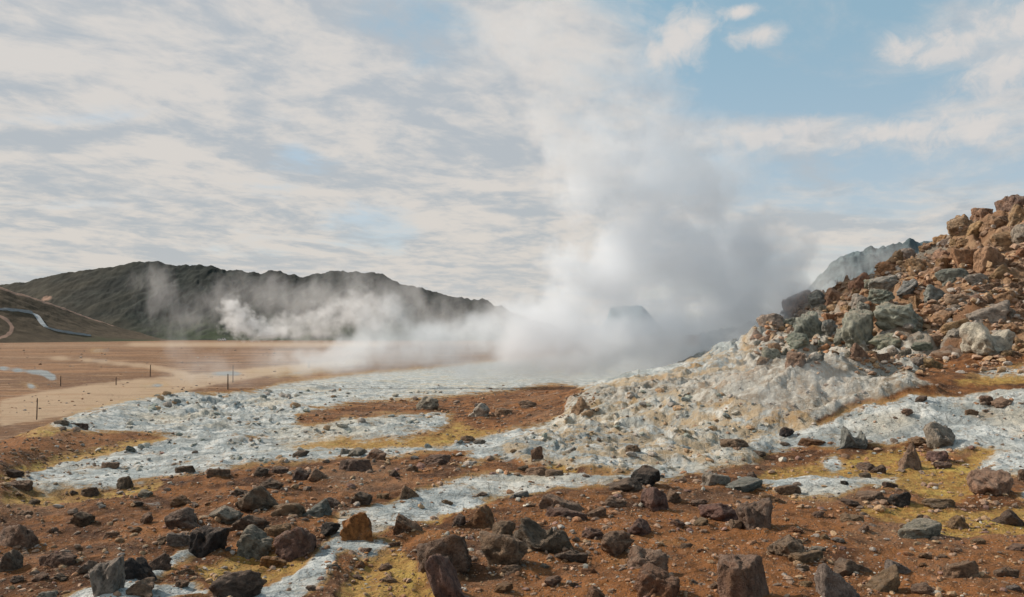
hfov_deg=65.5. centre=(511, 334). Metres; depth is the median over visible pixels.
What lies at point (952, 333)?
rock
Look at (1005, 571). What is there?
rock
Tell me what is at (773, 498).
rock
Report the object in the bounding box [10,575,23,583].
rock
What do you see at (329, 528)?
rock
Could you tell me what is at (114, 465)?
rock
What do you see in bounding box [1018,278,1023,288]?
boulder
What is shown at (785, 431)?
rock
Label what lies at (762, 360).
rock
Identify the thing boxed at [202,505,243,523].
rock
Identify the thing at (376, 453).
rock
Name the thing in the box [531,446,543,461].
rock
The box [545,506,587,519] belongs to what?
rock
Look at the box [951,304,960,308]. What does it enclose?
rock
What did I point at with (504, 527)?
rock
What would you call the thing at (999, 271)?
boulder
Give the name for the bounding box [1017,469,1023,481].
rock
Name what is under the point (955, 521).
rock
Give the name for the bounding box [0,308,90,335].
road
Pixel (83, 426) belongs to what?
rock
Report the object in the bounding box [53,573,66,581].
rock
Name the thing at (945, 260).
rock
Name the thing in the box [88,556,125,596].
boulder
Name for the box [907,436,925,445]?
rock
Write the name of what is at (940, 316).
boulder
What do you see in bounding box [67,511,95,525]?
rock
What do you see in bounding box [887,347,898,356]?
rock
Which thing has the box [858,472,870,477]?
rock
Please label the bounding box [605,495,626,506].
rock
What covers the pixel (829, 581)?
boulder
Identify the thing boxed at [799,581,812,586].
rock
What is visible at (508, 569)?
rock
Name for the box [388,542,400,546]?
rock
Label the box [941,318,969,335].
boulder
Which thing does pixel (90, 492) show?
rock
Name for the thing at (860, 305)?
boulder
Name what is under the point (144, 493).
rock
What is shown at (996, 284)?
rock
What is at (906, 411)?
rock
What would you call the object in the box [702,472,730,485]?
rock
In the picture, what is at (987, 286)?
rock
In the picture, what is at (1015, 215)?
boulder
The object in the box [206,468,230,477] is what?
rock
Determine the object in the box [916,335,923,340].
rock
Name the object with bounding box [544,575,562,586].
rock
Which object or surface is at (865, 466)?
rock
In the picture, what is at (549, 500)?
boulder
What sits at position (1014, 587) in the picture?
rock
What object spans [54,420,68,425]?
rock
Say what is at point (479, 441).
rock
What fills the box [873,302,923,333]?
boulder
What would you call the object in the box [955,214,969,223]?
boulder
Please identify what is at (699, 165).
sky
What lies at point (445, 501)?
rock
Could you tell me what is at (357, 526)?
rock
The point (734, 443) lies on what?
rock
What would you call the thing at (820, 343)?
rock
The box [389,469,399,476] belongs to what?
rock
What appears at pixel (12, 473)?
rock
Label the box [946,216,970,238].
boulder
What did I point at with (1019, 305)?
rock
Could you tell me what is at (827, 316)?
rock
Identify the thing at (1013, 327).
rock
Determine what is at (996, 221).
boulder
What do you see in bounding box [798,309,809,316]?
boulder
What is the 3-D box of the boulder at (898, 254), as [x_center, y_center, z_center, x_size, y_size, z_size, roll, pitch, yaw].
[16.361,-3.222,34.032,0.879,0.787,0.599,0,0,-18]
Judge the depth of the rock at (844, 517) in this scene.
7.71 m
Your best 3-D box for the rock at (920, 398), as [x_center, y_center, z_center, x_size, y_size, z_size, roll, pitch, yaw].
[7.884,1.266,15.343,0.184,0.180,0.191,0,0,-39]
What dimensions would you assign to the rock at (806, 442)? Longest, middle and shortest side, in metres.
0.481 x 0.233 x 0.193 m
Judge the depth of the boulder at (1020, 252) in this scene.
25.46 m
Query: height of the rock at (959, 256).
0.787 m
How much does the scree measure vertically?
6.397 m
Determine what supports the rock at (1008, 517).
on the ground
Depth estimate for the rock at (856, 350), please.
17.48 m
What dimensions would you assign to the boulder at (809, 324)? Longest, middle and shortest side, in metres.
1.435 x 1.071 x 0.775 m
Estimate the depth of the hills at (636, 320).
2511.00 m
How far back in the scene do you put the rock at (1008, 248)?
26.43 m
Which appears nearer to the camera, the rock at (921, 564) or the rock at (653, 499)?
the rock at (921, 564)
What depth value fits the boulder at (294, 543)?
6.08 m
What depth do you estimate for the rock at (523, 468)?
10.99 m
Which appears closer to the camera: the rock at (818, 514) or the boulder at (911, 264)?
the rock at (818, 514)
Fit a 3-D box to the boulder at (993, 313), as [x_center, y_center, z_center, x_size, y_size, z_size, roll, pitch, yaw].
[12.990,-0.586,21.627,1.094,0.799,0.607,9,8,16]
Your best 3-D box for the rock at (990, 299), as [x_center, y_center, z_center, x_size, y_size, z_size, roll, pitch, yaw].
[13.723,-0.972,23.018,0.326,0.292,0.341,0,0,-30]
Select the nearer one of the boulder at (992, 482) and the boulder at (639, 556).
the boulder at (639, 556)
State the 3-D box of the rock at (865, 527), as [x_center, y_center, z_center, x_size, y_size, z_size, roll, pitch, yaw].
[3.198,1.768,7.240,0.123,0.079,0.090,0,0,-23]
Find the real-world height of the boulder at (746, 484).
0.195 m
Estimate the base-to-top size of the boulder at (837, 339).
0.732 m
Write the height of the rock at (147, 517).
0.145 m
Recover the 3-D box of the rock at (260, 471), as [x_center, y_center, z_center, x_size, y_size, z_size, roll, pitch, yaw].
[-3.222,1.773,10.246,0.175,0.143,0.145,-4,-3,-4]
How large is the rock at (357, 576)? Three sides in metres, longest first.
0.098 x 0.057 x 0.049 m
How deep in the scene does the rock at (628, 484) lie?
9.35 m
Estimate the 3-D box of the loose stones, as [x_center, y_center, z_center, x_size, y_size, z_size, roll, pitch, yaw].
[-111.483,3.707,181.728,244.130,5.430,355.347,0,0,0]
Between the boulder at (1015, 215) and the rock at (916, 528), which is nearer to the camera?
the rock at (916, 528)
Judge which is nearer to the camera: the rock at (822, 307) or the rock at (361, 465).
the rock at (361, 465)
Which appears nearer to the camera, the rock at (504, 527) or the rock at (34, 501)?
the rock at (504, 527)
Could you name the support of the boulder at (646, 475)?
on the ground
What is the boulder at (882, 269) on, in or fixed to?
on the ground
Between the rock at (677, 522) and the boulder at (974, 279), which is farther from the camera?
the boulder at (974, 279)
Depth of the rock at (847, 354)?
17.61 m
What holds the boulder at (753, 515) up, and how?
on the ground
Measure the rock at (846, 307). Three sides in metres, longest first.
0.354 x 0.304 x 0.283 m
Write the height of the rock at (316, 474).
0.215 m
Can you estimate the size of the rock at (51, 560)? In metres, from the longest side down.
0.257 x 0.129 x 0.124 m
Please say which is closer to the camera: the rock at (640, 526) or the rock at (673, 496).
the rock at (640, 526)
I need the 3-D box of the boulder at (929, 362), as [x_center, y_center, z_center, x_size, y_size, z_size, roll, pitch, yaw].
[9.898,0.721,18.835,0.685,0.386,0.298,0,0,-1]
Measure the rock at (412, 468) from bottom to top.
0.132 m
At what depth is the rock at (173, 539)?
6.35 m
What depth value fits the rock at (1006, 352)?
18.56 m
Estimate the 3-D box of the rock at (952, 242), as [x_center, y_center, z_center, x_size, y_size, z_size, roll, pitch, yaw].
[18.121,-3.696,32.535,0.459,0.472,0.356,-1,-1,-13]
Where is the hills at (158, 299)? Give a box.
[0,261,613,340]
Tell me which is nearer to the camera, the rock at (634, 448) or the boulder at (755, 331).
the rock at (634, 448)
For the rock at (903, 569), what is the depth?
5.75 m
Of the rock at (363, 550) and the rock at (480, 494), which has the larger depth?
the rock at (480, 494)
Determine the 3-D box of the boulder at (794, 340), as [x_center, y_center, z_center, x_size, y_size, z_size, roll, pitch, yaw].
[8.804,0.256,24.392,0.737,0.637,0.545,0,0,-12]
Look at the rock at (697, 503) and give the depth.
8.61 m
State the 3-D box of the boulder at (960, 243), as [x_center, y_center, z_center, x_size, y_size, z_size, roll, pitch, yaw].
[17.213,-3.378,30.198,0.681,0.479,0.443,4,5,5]
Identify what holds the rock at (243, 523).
on the ground
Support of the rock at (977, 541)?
on the ground
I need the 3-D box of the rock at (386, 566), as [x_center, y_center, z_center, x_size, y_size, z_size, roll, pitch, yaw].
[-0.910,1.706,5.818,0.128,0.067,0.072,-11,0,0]
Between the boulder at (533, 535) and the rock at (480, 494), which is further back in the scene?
the rock at (480, 494)
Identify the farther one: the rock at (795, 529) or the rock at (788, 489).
the rock at (788, 489)
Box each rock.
[0,549,23,571]
[4,469,24,477]
[7,480,32,490]
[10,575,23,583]
[16,510,33,515]
[28,499,40,503]
[31,572,49,581]
[36,590,57,596]
[38,552,76,567]
[45,527,58,532]
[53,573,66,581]
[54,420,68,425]
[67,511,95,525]
[69,490,77,495]
[71,423,87,429]
[75,560,97,573]
[80,487,98,496]
[101,462,119,468]
[103,531,119,538]
[116,476,133,488]
[125,445,134,451]
[125,577,154,596]
[127,527,141,532]
[133,501,143,505]
[138,489,153,496]
[140,512,152,522]
[148,552,171,570]
[157,536,165,545]
[164,507,200,528]
[166,532,189,546]
[169,495,191,507]
[175,465,195,472]
[175,579,189,587]
[177,568,193,574]
[188,525,229,557]
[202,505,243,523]
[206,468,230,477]
[230,515,269,530]
[234,488,248,495]
[236,524,272,559]
[254,467,268,475]
[259,556,286,567]
[260,478,283,489]
[264,523,290,536]
[270,503,305,516]
[271,466,288,473]
[292,450,309,457]
[292,467,309,479]
[302,498,332,517]
[305,585,316,590]
[307,468,328,481]
[320,522,340,535]
[326,564,340,568]
[327,497,340,507]
[339,459,372,471]
[340,448,349,454]
[340,512,373,541]
[347,447,365,456]
[349,491,372,504]
[352,574,363,579]
[355,561,364,567]
[360,547,371,552]
[367,448,386,459]
[376,493,389,498]
[378,563,392,571]
[382,577,396,582]
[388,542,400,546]
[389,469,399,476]
[393,513,422,534]
[399,485,418,499]
[406,465,417,471]
[416,396,438,409]
[424,454,450,464]
[441,499,452,504]
[452,513,465,527]
[460,435,475,441]
[466,504,494,527]
[468,403,489,416]
[473,439,485,443]
[477,492,486,496]
[492,520,515,534]
[493,582,512,592]
[494,407,512,416]
[500,564,521,574]
[509,490,528,498]
[517,465,527,470]
[524,502,534,506]
[525,466,547,475]
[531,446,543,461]
[540,563,549,568]
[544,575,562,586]
[545,469,563,476]
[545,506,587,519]
[554,550,587,563]
[566,447,575,453]
[568,582,578,586]
[570,397,589,414]
[580,568,597,574]
[582,528,603,538]
[586,506,606,516]
[586,585,604,596]
[601,530,634,555]
[605,477,642,490]
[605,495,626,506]
[625,445,640,451]
[627,518,650,535]
[633,563,679,596]
[640,487,668,511]
[666,519,685,527]
[667,488,680,502]
[680,543,692,548]
[690,499,708,506]
[693,517,708,525]
[698,503,737,521]
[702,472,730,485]
[709,582,717,588]
[720,439,749,447]
[729,519,741,528]
[747,472,756,477]
[753,450,765,456]
[754,340,760,345]
[756,357,769,365]
[761,492,785,503]
[766,534,804,556]
[768,343,780,350]
[774,485,800,494]
[779,427,793,436]
[781,348,787,354]
[785,351,805,369]
[788,526,802,533]
[788,550,822,563]
[795,565,809,570]
[797,438,825,445]
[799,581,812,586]
[806,354,823,362]
[808,546,825,550]
[811,511,824,517]
[818,340,829,350]
[819,305,827,311]
[819,534,829,539]
[821,319,837,336]
[823,313,836,320]
[831,537,844,542]
[833,557,872,576]
[836,426,867,449]
[839,305,850,310]
[839,513,863,521]
[840,275,849,287]
[841,308,873,348]
[841,498,860,505]
[844,351,850,357]
[848,272,869,292]
[850,343,869,359]
[854,490,884,500]
[855,462,874,471]
[857,524,869,531]
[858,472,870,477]
[864,564,900,592]
[870,465,885,472]
[875,353,889,362]
[882,482,897,487]
[884,559,910,573]
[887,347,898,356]
[887,492,910,507]
[897,518,941,538]
[898,348,911,356]
[898,443,921,470]
[901,408,913,415]
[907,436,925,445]
[908,295,920,308]
[910,357,923,366]
[910,582,934,595]
[915,396,926,401]
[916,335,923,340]
[917,553,931,558]
[917,562,926,566]
[921,498,955,509]
[923,279,932,286]
[923,304,943,314]
[926,451,948,461]
[930,334,941,346]
[933,461,951,468]
[935,257,948,268]
[937,554,946,557]
[940,238,948,246]
[943,560,979,578]
[946,329,958,337]
[946,515,968,528]
[949,239,956,246]
[950,248,976,267]
[950,548,959,553]
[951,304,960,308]
[965,409,978,414]
[969,294,987,302]
[970,538,985,544]
[979,395,992,404]
[981,284,992,289]
[982,296,994,303]
[989,290,998,294]
[990,396,1012,407]
[990,509,1023,525]
[991,242,998,246]
[992,282,1000,286]
[993,567,1019,577]
[994,194,1023,211]
[997,215,1008,221]
[1001,350,1012,355]
[1003,246,1013,250]
[1003,322,1019,332]
[1006,543,1023,550]
[1006,584,1021,590]
[1007,308,1015,318]
[1008,282,1018,288]
[1014,309,1023,320]
[1015,288,1022,295]
[1015,301,1023,311]
[1015,337,1023,350]
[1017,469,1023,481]
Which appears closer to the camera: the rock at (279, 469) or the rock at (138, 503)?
the rock at (138, 503)
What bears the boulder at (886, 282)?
on the ground
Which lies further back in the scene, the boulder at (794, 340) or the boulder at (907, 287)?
the boulder at (907, 287)
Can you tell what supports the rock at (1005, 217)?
on the ground
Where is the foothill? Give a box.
[0,287,166,342]
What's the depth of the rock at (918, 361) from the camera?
17.66 m
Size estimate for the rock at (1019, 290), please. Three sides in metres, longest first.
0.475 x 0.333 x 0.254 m
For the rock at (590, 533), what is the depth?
6.71 m
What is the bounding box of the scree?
[753,205,1023,374]
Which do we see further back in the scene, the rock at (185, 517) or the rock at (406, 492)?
the rock at (406, 492)
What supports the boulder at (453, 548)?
on the ground
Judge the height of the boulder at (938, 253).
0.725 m
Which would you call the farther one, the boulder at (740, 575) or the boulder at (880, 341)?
the boulder at (880, 341)
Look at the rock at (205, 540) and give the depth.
6.12 m
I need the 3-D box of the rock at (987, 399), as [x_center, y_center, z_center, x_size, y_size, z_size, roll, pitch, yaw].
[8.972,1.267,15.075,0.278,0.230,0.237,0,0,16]
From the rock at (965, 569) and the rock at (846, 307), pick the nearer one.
the rock at (965, 569)
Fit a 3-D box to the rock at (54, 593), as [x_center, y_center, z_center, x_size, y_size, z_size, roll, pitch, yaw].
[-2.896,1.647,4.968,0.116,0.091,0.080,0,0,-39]
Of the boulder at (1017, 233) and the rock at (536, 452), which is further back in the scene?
the boulder at (1017, 233)
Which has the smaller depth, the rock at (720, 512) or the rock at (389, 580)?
the rock at (389, 580)
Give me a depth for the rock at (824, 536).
6.80 m
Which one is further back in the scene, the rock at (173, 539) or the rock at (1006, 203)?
the rock at (1006, 203)
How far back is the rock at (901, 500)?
8.66 m
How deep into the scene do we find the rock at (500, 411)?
22.30 m
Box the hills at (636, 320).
[597,305,674,335]
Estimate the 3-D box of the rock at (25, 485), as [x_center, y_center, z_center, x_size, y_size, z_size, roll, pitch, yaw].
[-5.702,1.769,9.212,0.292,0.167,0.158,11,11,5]
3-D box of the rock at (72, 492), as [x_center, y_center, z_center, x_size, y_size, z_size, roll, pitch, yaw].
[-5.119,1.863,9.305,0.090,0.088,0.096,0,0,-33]
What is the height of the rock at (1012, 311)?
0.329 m
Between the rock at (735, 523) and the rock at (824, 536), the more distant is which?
the rock at (735, 523)
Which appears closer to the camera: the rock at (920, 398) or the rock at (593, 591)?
the rock at (593, 591)
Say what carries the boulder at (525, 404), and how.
on the ground
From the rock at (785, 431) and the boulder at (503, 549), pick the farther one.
the rock at (785, 431)
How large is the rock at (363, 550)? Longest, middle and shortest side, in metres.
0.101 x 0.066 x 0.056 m
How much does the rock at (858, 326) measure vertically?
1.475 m
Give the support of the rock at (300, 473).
on the ground
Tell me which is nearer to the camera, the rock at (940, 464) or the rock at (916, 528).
the rock at (916, 528)
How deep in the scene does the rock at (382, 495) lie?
8.72 m
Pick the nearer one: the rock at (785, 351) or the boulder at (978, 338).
the boulder at (978, 338)
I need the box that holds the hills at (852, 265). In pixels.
[700,238,932,351]
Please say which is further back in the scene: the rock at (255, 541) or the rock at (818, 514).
the rock at (818, 514)
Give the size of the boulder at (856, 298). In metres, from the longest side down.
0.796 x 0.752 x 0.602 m
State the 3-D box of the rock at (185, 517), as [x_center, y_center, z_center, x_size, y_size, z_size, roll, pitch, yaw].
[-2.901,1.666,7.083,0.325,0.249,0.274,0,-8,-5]
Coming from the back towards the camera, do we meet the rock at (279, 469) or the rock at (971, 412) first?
the rock at (971, 412)
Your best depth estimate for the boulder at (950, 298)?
23.55 m
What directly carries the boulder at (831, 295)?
on the ground
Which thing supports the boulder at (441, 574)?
on the ground
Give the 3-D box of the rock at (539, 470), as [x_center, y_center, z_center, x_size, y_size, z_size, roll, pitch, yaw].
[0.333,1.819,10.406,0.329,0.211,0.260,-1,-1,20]
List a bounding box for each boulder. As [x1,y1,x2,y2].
[0,524,38,548]
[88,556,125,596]
[124,556,156,582]
[208,570,266,596]
[235,485,278,511]
[273,527,316,561]
[416,534,471,573]
[424,553,464,596]
[479,530,527,565]
[513,517,573,552]
[518,400,536,407]
[538,494,584,511]
[627,545,667,570]
[630,465,660,486]
[717,553,768,596]
[725,476,762,491]
[735,497,772,529]
[750,329,761,340]
[756,313,783,331]
[761,332,776,341]
[761,347,780,358]
[781,289,810,316]
[783,317,795,327]
[785,332,808,348]
[793,311,822,338]
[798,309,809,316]
[807,289,825,309]
[814,563,859,596]
[823,287,842,305]
[833,328,843,346]
[848,293,867,308]
[856,301,869,309]
[863,279,870,288]
[867,288,894,304]
[868,275,898,289]
[868,332,912,349]
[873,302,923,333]
[876,264,895,275]
[888,249,903,262]
[896,278,917,298]
[900,248,917,259]
[902,258,924,273]
[910,341,932,350]
[911,256,933,270]
[923,284,946,302]
[923,357,943,368]
[923,421,954,448]
[929,309,952,326]
[931,249,950,260]
[932,234,946,242]
[934,268,968,285]
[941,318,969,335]
[944,294,966,305]
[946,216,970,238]
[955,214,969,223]
[955,239,968,248]
[959,322,1015,355]
[963,221,983,238]
[964,273,988,285]
[966,300,1009,323]
[966,467,1013,495]
[969,208,992,221]
[973,246,1008,272]
[979,216,1008,231]
[989,231,1011,246]
[989,264,1018,279]
[994,290,1016,303]
[1007,204,1023,226]
[1010,224,1023,242]
[1010,248,1023,260]
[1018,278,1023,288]
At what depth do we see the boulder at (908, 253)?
34.59 m
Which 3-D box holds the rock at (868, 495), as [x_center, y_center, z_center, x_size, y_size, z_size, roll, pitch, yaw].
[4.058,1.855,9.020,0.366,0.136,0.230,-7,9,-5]
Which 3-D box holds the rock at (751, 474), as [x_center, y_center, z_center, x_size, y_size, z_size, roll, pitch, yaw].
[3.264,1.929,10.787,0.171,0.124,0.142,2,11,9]
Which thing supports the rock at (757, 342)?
on the ground
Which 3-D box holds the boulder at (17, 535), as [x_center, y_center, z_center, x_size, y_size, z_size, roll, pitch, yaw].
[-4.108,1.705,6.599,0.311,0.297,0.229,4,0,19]
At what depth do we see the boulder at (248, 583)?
4.89 m
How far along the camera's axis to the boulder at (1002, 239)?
27.12 m
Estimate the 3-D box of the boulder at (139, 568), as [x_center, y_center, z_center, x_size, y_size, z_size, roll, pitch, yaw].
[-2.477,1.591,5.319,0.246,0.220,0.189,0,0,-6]
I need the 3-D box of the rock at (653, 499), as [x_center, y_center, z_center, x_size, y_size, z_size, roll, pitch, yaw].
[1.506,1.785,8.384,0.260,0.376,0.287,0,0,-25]
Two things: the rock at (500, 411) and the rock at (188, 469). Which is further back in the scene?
the rock at (500, 411)
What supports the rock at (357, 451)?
on the ground
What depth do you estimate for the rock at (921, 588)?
5.21 m
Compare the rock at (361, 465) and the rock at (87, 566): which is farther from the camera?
the rock at (361, 465)
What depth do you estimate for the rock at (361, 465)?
10.64 m
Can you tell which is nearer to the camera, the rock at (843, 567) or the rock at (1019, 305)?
the rock at (843, 567)
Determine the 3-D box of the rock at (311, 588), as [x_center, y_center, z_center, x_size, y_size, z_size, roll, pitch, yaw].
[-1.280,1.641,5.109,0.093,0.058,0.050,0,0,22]
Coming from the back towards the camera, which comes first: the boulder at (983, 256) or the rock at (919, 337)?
the boulder at (983, 256)
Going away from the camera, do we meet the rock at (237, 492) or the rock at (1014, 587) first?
the rock at (1014, 587)
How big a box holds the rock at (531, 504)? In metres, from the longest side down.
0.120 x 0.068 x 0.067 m
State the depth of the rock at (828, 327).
24.59 m
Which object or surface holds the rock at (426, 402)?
on the ground
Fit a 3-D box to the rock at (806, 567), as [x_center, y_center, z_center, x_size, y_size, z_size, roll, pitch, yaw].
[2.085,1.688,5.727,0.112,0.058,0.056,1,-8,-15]
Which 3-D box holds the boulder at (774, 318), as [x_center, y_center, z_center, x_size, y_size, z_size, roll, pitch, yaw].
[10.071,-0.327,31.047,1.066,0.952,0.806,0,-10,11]
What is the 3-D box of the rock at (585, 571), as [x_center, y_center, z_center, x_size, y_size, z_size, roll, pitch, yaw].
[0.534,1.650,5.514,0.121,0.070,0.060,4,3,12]
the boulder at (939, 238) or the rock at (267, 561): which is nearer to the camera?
the rock at (267, 561)
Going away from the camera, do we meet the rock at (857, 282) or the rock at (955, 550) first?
the rock at (955, 550)
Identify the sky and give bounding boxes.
[0,0,1023,334]
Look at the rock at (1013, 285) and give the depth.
23.71 m
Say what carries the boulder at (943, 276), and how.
on the ground
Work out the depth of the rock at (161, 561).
5.58 m
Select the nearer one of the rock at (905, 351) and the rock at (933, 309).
the rock at (905, 351)
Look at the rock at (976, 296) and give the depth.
22.03 m
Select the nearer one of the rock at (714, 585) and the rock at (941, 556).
the rock at (714, 585)
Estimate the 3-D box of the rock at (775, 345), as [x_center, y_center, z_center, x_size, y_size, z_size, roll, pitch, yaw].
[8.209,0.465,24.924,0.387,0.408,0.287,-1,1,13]
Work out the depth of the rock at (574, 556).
5.89 m
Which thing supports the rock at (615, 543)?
on the ground
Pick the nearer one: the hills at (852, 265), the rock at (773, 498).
the rock at (773, 498)
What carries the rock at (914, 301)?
on the ground
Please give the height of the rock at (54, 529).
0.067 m
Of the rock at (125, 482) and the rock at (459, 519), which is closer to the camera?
the rock at (459, 519)
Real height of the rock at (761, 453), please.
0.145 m
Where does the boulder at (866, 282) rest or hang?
on the ground
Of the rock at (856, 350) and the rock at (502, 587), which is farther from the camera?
the rock at (856, 350)
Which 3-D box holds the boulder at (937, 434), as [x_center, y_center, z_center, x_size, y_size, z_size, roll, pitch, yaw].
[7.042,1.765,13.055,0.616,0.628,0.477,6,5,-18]
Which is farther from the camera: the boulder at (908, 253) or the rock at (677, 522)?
the boulder at (908, 253)
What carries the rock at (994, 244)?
on the ground
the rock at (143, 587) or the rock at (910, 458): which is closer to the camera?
the rock at (143, 587)
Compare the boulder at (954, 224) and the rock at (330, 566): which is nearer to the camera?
the rock at (330, 566)
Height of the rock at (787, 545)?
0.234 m
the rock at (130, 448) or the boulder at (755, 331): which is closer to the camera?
the rock at (130, 448)
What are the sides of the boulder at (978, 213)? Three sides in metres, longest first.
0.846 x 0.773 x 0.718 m
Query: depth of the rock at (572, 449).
12.55 m
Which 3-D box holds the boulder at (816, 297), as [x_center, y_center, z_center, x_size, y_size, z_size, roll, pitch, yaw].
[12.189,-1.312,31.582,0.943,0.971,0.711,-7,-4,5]
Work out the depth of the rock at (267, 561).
5.92 m
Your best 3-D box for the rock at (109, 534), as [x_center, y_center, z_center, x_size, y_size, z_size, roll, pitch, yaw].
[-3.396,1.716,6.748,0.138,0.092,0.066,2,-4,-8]
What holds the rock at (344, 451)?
on the ground
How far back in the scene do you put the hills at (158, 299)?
904.72 m
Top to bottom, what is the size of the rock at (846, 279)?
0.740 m
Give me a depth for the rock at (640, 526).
6.92 m
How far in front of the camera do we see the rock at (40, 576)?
5.41 m
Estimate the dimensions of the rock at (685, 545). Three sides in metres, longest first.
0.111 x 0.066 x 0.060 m
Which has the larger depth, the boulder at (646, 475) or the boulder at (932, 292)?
the boulder at (932, 292)
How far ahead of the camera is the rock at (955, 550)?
6.33 m
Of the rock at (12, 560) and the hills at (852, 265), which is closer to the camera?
the rock at (12, 560)
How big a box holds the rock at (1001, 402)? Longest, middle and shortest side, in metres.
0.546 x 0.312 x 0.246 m
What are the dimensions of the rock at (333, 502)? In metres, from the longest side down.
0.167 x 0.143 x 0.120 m
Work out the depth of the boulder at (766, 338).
29.04 m
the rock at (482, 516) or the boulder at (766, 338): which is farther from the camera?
the boulder at (766, 338)
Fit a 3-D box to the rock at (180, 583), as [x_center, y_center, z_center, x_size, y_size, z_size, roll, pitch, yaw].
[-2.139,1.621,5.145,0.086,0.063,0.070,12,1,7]
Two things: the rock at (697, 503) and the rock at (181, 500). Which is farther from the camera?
the rock at (697, 503)
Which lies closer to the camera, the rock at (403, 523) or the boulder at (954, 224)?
the rock at (403, 523)
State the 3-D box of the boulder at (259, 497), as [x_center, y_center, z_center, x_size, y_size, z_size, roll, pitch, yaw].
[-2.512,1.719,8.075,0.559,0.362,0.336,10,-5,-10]
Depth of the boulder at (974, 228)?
30.36 m
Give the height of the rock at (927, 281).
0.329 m
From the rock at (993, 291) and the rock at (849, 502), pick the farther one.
the rock at (993, 291)
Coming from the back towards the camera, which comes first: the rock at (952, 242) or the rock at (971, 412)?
the rock at (952, 242)
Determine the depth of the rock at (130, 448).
14.18 m
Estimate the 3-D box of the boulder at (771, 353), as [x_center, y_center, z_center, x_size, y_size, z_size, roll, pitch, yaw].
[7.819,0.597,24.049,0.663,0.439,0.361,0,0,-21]
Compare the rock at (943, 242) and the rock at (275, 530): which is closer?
the rock at (275, 530)
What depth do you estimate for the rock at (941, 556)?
6.09 m
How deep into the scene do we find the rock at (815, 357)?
17.26 m
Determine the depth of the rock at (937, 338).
21.28 m
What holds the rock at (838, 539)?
on the ground
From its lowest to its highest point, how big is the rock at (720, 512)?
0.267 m
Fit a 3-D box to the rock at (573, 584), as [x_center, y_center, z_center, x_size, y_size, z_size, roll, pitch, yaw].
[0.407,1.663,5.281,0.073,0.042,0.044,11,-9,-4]
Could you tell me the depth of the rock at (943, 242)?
33.10 m
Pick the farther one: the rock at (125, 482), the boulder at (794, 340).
the boulder at (794, 340)
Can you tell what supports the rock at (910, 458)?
on the ground
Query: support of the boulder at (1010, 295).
on the ground
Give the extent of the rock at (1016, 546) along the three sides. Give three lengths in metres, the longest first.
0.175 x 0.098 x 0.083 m
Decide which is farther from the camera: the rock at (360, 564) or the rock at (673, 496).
the rock at (673, 496)
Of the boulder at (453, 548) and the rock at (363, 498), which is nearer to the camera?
the boulder at (453, 548)
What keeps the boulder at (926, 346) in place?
on the ground
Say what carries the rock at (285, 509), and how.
on the ground
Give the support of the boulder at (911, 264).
on the ground
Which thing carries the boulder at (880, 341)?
on the ground
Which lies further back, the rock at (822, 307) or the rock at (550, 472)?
the rock at (822, 307)
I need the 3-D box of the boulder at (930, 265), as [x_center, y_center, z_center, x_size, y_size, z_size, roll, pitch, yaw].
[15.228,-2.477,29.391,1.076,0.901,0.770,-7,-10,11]
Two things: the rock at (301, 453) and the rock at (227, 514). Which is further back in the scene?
the rock at (301, 453)
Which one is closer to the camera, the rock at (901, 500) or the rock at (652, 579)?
the rock at (652, 579)
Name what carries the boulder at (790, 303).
on the ground
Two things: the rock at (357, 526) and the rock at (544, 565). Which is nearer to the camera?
the rock at (544, 565)
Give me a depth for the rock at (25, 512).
7.90 m
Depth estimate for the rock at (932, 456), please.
12.16 m
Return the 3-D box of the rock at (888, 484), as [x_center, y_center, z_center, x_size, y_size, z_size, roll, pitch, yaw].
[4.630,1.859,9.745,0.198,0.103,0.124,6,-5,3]
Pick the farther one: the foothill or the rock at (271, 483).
the foothill
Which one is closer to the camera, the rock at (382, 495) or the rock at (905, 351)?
the rock at (382, 495)
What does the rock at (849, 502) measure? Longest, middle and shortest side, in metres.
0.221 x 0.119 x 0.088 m
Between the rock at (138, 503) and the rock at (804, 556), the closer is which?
the rock at (804, 556)
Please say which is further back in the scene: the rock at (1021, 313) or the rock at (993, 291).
the rock at (993, 291)
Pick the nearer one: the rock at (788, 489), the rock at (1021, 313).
the rock at (788, 489)
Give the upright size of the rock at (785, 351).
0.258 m
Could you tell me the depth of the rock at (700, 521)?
7.29 m
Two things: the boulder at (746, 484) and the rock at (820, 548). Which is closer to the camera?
the rock at (820, 548)
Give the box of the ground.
[0,206,1023,596]
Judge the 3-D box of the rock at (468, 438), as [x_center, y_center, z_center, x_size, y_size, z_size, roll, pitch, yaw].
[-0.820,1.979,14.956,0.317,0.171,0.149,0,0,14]
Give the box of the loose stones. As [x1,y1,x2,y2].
[0,347,1023,596]
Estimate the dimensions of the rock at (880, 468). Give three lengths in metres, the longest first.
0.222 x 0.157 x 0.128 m
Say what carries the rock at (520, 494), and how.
on the ground
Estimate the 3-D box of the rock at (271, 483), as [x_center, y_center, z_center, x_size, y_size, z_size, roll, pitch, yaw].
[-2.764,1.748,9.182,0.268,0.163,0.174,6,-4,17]
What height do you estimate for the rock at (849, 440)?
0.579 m
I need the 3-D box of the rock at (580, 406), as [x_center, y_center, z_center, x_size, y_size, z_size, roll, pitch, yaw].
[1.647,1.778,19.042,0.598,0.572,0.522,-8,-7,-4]
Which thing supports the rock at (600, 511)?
on the ground
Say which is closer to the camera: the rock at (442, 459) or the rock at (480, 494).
the rock at (480, 494)
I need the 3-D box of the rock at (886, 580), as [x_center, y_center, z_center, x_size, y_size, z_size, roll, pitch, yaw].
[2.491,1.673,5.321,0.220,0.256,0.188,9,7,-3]

